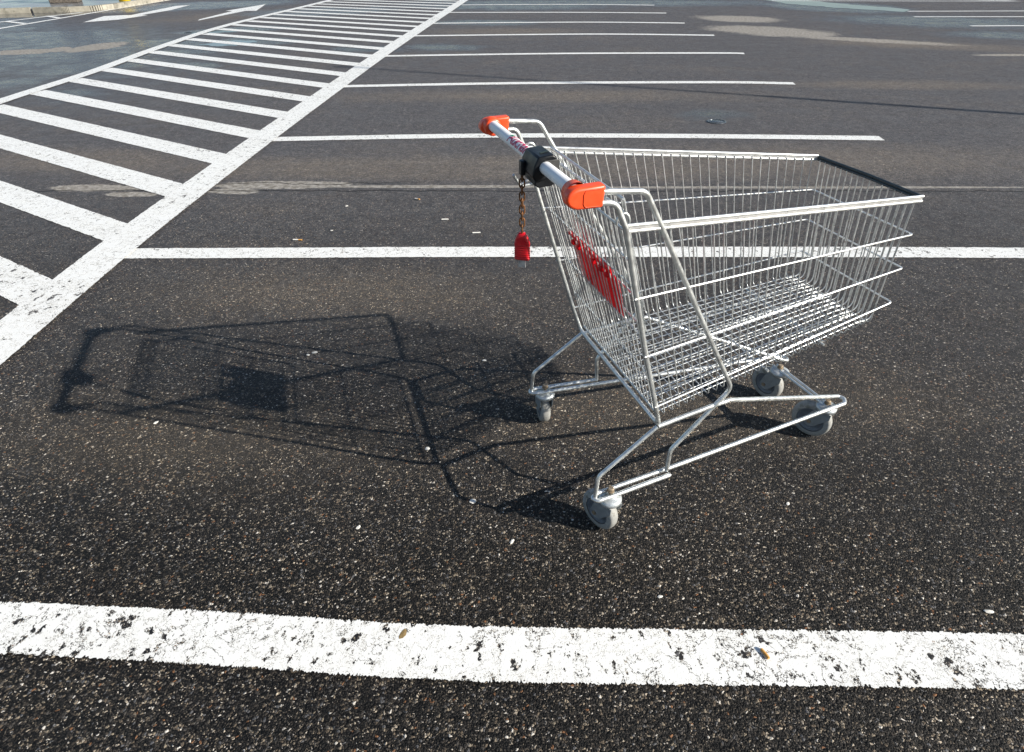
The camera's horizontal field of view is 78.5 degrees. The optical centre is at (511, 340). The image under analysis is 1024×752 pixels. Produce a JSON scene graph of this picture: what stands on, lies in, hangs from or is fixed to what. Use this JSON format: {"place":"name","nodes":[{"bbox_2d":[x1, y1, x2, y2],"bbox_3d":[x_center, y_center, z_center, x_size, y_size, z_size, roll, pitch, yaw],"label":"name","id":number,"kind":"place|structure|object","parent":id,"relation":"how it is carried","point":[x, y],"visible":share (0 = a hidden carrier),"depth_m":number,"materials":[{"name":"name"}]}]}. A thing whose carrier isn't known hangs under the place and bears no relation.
{"place":"outdoors","nodes":[
{"label":"outdoors","id":0,"kind":"place"},
{"bbox_2d":[49,0,81,3],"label":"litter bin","id":1,"kind":"object","parent":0,"point":[63,1],"visible":1,"depth_m":18.65,"materials":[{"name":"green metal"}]},
{"bbox_2d":[0,0,1023,751],"bbox_3d":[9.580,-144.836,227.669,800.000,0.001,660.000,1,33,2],"label":"ground","id":2,"kind":"structure","parent":0,"point":[936,104],"depth_m":2.62,"materials":[{"name":"grey asphalt"}]},
{"bbox_2d":[0,256,51,304],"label":"hatching bar","id":3,"kind":"object","parent":2,"relation":"on","point":[19,284],"visible":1,"depth_m":3.49,"materials":[{"name":"paint"}]},
{"bbox_2d":[2,12,81,21],"bbox_3d":[-12.610,-7.170,14.329,0.402,0.001,6.997,5,33,10],"label":"edge line","id":4,"kind":"object","parent":2,"relation":"on","point":[44,16],"visible":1,"depth_m":16.11,"materials":[{"name":"paint"}]},
{"bbox_2d":[0,12,108,17],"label":"puddle","id":5,"kind":"object","parent":2,"relation":"on","point":[18,15],"visible":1,"depth_m":16.75,"materials":[{"name":"liquid"}]},
{"bbox_2d":[0,181,126,239],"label":"hatching bar","id":6,"kind":"object","parent":2,"relation":"on","point":[88,222],"visible":1,"depth_m":4.39,"materials":[{"name":"paint"}]},
{"bbox_2d":[0,0,131,12],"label":"island","id":7,"kind":"structure","parent":2,"relation":"on","point":[21,3],"depth_m":18.52,"materials":[{"name":"grey concrete"}]},
{"bbox_2d":[0,0,165,13],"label":"kerb","id":8,"kind":"structure","parent":2,"relation":"on","point":[70,8],"depth_m":17.29,"materials":[{"name":"concrete"}]},
{"bbox_2d":[0,0,166,28],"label":"edge line","id":9,"kind":"object","parent":2,"relation":"on","point":[65,17],"visible":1,"depth_m":15.93,"materials":[{"name":"paint"}]},
{"bbox_2d":[0,135,181,195],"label":"hatching bar","id":10,"kind":"object","parent":2,"relation":"on","point":[144,181],"visible":1,"depth_m":5.27,"materials":[{"name":"paint"}]},
{"bbox_2d":[0,104,224,162],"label":"hatching bar","id":11,"kind":"object","parent":2,"relation":"on","point":[196,153],"visible":1,"depth_m":6.13,"materials":[{"name":"paint"}]},
{"bbox_2d":[86,5,187,21],"bbox_3d":[-9.984,-8.854,16.887,1.100,0.001,4.550,1,33,2],"label":"arrow marking","id":12,"kind":"object","parent":2,"relation":"on","point":[106,18],"visible":1,"depth_m":16.22,"materials":[{"name":"paint"}]},
{"bbox_2d":[31,90,259,137],"bbox_3d":[-4.231,-2.579,7.016,4.351,0.001,0.248,18,37,27],"label":"hatching bar","id":13,"kind":"object","parent":2,"relation":"on","point":[198,123],"visible":1,"depth_m":6.86,"materials":[{"name":"paint"}]},
{"bbox_2d":[0,0,331,103],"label":"line","id":14,"kind":"object","parent":2,"relation":"on","point":[64,80],"visible":1,"depth_m":9.93,"materials":[{"name":"paint"}]},
{"bbox_2d":[69,78,285,117],"bbox_3d":[-4.220,-3.017,7.697,4.391,0.001,0.249,18,37,27],"label":"hatching bar","id":15,"kind":"object","parent":2,"relation":"on","point":[211,102],"visible":1,"depth_m":7.54,"materials":[{"name":"paint"}]},
{"bbox_2d":[102,68,309,100],"bbox_3d":[-4.218,-3.459,8.382,4.452,0.001,0.249,18,37,27],"label":"hatching bar","id":16,"kind":"object","parent":2,"relation":"on","point":[290,96],"visible":1,"depth_m":8.25,"materials":[{"name":"paint"}]},
{"bbox_2d":[186,29,259,33],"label":"puddle","id":17,"kind":"object","parent":2,"relation":"on","point":[221,31],"visible":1,"depth_m":13.13,"materials":[{"name":"liquid"}]},
{"bbox_2d":[128,59,328,87],"bbox_3d":[-4.234,-3.906,9.078,4.558,0.001,0.248,18,37,27],"label":"hatching bar","id":18,"kind":"object","parent":2,"relation":"on","point":[252,75],"visible":1,"depth_m":8.93,"materials":[{"name":"paint"}]},
{"bbox_2d":[200,40,256,45],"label":"puddle","id":19,"kind":"object","parent":2,"relation":"on","point":[222,44],"visible":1,"depth_m":11.60,"materials":[{"name":"liquid"}]},
{"bbox_2d":[199,4,264,19],"bbox_3d":[-7.374,-8.870,16.855,0.880,0.001,4.400,1,33,2],"label":"arrow marking","id":20,"kind":"object","parent":2,"relation":"on","point":[254,8],"visible":1,"depth_m":17.09,"materials":[{"name":"paint"}]},
{"bbox_2d":[0,0,466,364],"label":"wide line","id":21,"kind":"object","parent":2,"relation":"on","point":[22,323],"visible":1,"depth_m":4.13,"materials":[{"name":"paint"}]},
{"bbox_2d":[150,51,344,75],"bbox_3d":[-4.247,-4.352,9.771,4.665,0.001,0.248,18,37,27],"label":"hatching bar","id":22,"kind":"object","parent":2,"relation":"on","point":[320,71],"visible":1,"depth_m":9.64,"materials":[{"name":"paint"}]},
{"bbox_2d":[169,44,358,65],"bbox_3d":[-4.248,-4.792,10.454,4.762,0.001,0.248,18,37,26],"label":"hatching bar","id":23,"kind":"object","parent":2,"relation":"on","point":[273,55],"visible":1,"depth_m":10.30,"materials":[{"name":"paint"}]},
{"bbox_2d":[186,38,370,56],"bbox_3d":[-4.231,-5.226,11.127,4.819,0.001,0.248,18,37,26],"label":"hatching bar","id":24,"kind":"object","parent":2,"relation":"on","point":[288,48],"visible":1,"depth_m":11.04,"materials":[{"name":"paint"}]},
{"bbox_2d":[202,33,382,49],"bbox_3d":[-4.215,-5.659,11.800,4.875,0.001,0.249,17,37,26],"label":"hatching bar","id":25,"kind":"object","parent":2,"relation":"on","point":[307,42],"visible":1,"depth_m":11.69,"materials":[{"name":"paint"}]},
{"bbox_2d":[216,28,392,42],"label":"hatching bar","id":26,"kind":"object","parent":2,"relation":"on","point":[333,37],"visible":1,"depth_m":12.40,"materials":[{"name":"paint"}]},
{"bbox_2d":[234,24,402,36],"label":"hatching bar","id":27,"kind":"object","parent":2,"relation":"on","point":[319,30],"visible":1,"depth_m":13.07,"materials":[{"name":"paint"}]},
{"bbox_2d":[246,20,409,31],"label":"hatching bar","id":28,"kind":"object","parent":2,"relation":"on","point":[330,26],"visible":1,"depth_m":13.66,"materials":[{"name":"paint"}]},
{"bbox_2d":[262,17,416,26],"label":"hatching bar","id":29,"kind":"object","parent":2,"relation":"on","point":[341,22],"visible":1,"depth_m":14.30,"materials":[{"name":"paint"}]},
{"bbox_2d":[274,14,423,22],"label":"hatching bar","id":30,"kind":"object","parent":2,"relation":"on","point":[351,18],"visible":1,"depth_m":15.00,"materials":[{"name":"paint"}]},
{"bbox_2d":[286,11,429,18],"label":"hatching bar","id":31,"kind":"object","parent":2,"relation":"on","point":[359,14],"visible":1,"depth_m":15.77,"materials":[{"name":"paint"}]},
{"bbox_2d":[299,8,435,14],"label":"hatching bar","id":32,"kind":"object","parent":2,"relation":"on","point":[367,11],"visible":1,"depth_m":16.41,"materials":[{"name":"paint"}]},
{"bbox_2d":[307,6,440,11],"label":"hatching bar","id":33,"kind":"object","parent":2,"relation":"on","point":[374,8],"visible":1,"depth_m":17.11,"materials":[{"name":"paint"}]},
{"bbox_2d":[320,3,445,8],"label":"hatching bar","id":34,"kind":"object","parent":2,"relation":"on","point":[384,6],"visible":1,"depth_m":17.59,"materials":[{"name":"paint"}]},
{"bbox_2d":[328,1,449,5],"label":"hatching bar","id":35,"kind":"object","parent":2,"relation":"on","point":[391,3],"visible":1,"depth_m":18.39,"materials":[{"name":"paint"}]},
{"bbox_2d":[352,0,453,3],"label":"hatching bar","id":36,"kind":"object","parent":2,"relation":"on","point":[401,1],"visible":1,"depth_m":18.94,"materials":[{"name":"paint"}]},
{"bbox_2d":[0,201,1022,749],"bbox_3d":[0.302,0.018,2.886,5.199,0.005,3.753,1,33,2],"label":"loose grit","id":37,"kind":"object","parent":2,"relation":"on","point":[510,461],"visible":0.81,"depth_m":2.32,"materials":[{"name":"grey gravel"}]},
{"bbox_2d":[0,601,1023,689],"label":"parking line","id":38,"kind":"object","parent":2,"relation":"on","point":[801,657],"visible":1,"depth_m":1.65,"materials":[{"name":"paint"}]},
{"bbox_2d":[399,629,406,638],"bbox_3d":[-0.294,0.792,1.693,0.017,0.001,0.033,12,35,19],"label":"leaf scrap","id":39,"kind":"object","parent":38,"relation":"on","point":[402,633],"visible":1,"depth_m":1.69,"materials":[{"name":"beige plant"}]},
{"bbox_2d":[760,647,769,658],"bbox_3d":[0.659,0.814,1.633,0.009,0.009,0.033,-13,35,-19],"label":"cigarette butt","id":40,"kind":"object","parent":38,"relation":"on","point":[764,653],"visible":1,"depth_m":1.63,"materials":[{"name":"paper"}]},
{"bbox_2d":[450,12,648,12],"bbox_3d":[1.085,-8.204,15.638,5.420,0.001,0.284,4,33,8],"label":"bay line","id":41,"kind":"object","parent":2,"relation":"on","point":[549,12],"visible":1,"depth_m":15.64,"materials":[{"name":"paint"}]},
{"bbox_2d":[478,4,625,4],"bbox_3d":[1.237,-9.365,17.437,5.366,0.001,0.371,5,33,8],"label":"bay line","id":42,"kind":"object","parent":2,"relation":"on","point":[552,4],"visible":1,"depth_m":17.49,"materials":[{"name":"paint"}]},
{"bbox_2d":[433,22,677,23],"bbox_3d":[0.972,-7.003,13.775,5.527,0.001,0.364,3,33,6],"label":"parking line","id":43,"kind":"object","parent":2,"relation":"on","point":[561,22],"visible":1,"depth_m":13.78,"materials":[{"name":"paint"}]},
{"bbox_2d":[386,52,743,56],"bbox_3d":[0.795,-4.610,10.062,5.783,0.001,0.281,1,33,2],"label":"parking line","id":44,"kind":"object","parent":2,"relation":"on","point":[579,53],"visible":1,"depth_m":10.08,"materials":[{"name":"paint"}]},
{"bbox_2d":[416,33,713,35],"bbox_3d":[0.952,-5.891,12.047,5.730,0.001,0.378,2,33,4],"label":"parking line","id":45,"kind":"object","parent":2,"relation":"on","point":[569,34],"visible":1,"depth_m":12.10,"materials":[{"name":"paint"}]},
{"bbox_2d":[345,81,795,86],"bbox_3d":[0.673,-3.293,8.019,5.773,0.001,0.305,1,33,2],"label":"parking line","id":46,"kind":"object","parent":2,"relation":"on","point":[574,82],"visible":1,"depth_m":8.05,"materials":[{"name":"paint"}]},
{"bbox_2d":[125,247,1023,257],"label":"parking line","id":47,"kind":"object","parent":2,"relation":"on","point":[929,252],"visible":0.84,"depth_m":3.74,"materials":[{"name":"paint"}]},
{"bbox_2d":[273,133,883,140],"bbox_3d":[0.543,-1.916,5.883,5.693,0.001,0.278,1,33,2],"label":"parking line","id":48,"kind":"object","parent":2,"relation":"on","point":[604,135],"visible":0.91,"depth_m":5.91,"materials":[{"name":"paint"}]},
{"bbox_2d":[478,115,923,528],"bbox_3d":[0.570,-0.113,2.010,1.232,1.168,0.713,-11,34,-15],"label":"shopping cart","id":49,"kind":"object","parent":2,"relation":"on","point":[539,166],"visible":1,"depth_m":1.90,"materials":[{"name":"metal"}]},
{"bbox_2d":[707,119,725,123],"bbox_3d":[2.060,-2.212,6.308,0.194,0.006,0.194,1,33,2],"label":"valve cover","id":50,"kind":"object","parent":2,"relation":"in","point":[716,121],"visible":1,"depth_m":6.30,"materials":[{"name":"metal"}]},
{"bbox_2d":[768,0,908,11],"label":"puddle","id":51,"kind":"object","parent":2,"relation":"on","point":[817,3],"visible":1,"depth_m":16.32,"materials":[{"name":"liquid"}]},
{"bbox_2d":[913,16,1023,16],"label":"bay line","id":52,"kind":"object","parent":2,"relation":"on","point":[968,16],"visible":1,"depth_m":13.83,"materials":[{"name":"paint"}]},
{"bbox_2d":[973,25,1023,25],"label":"bay line","id":53,"kind":"object","parent":2,"relation":"on","point":[998,25],"visible":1,"depth_m":12.45,"materials":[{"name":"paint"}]}
]}

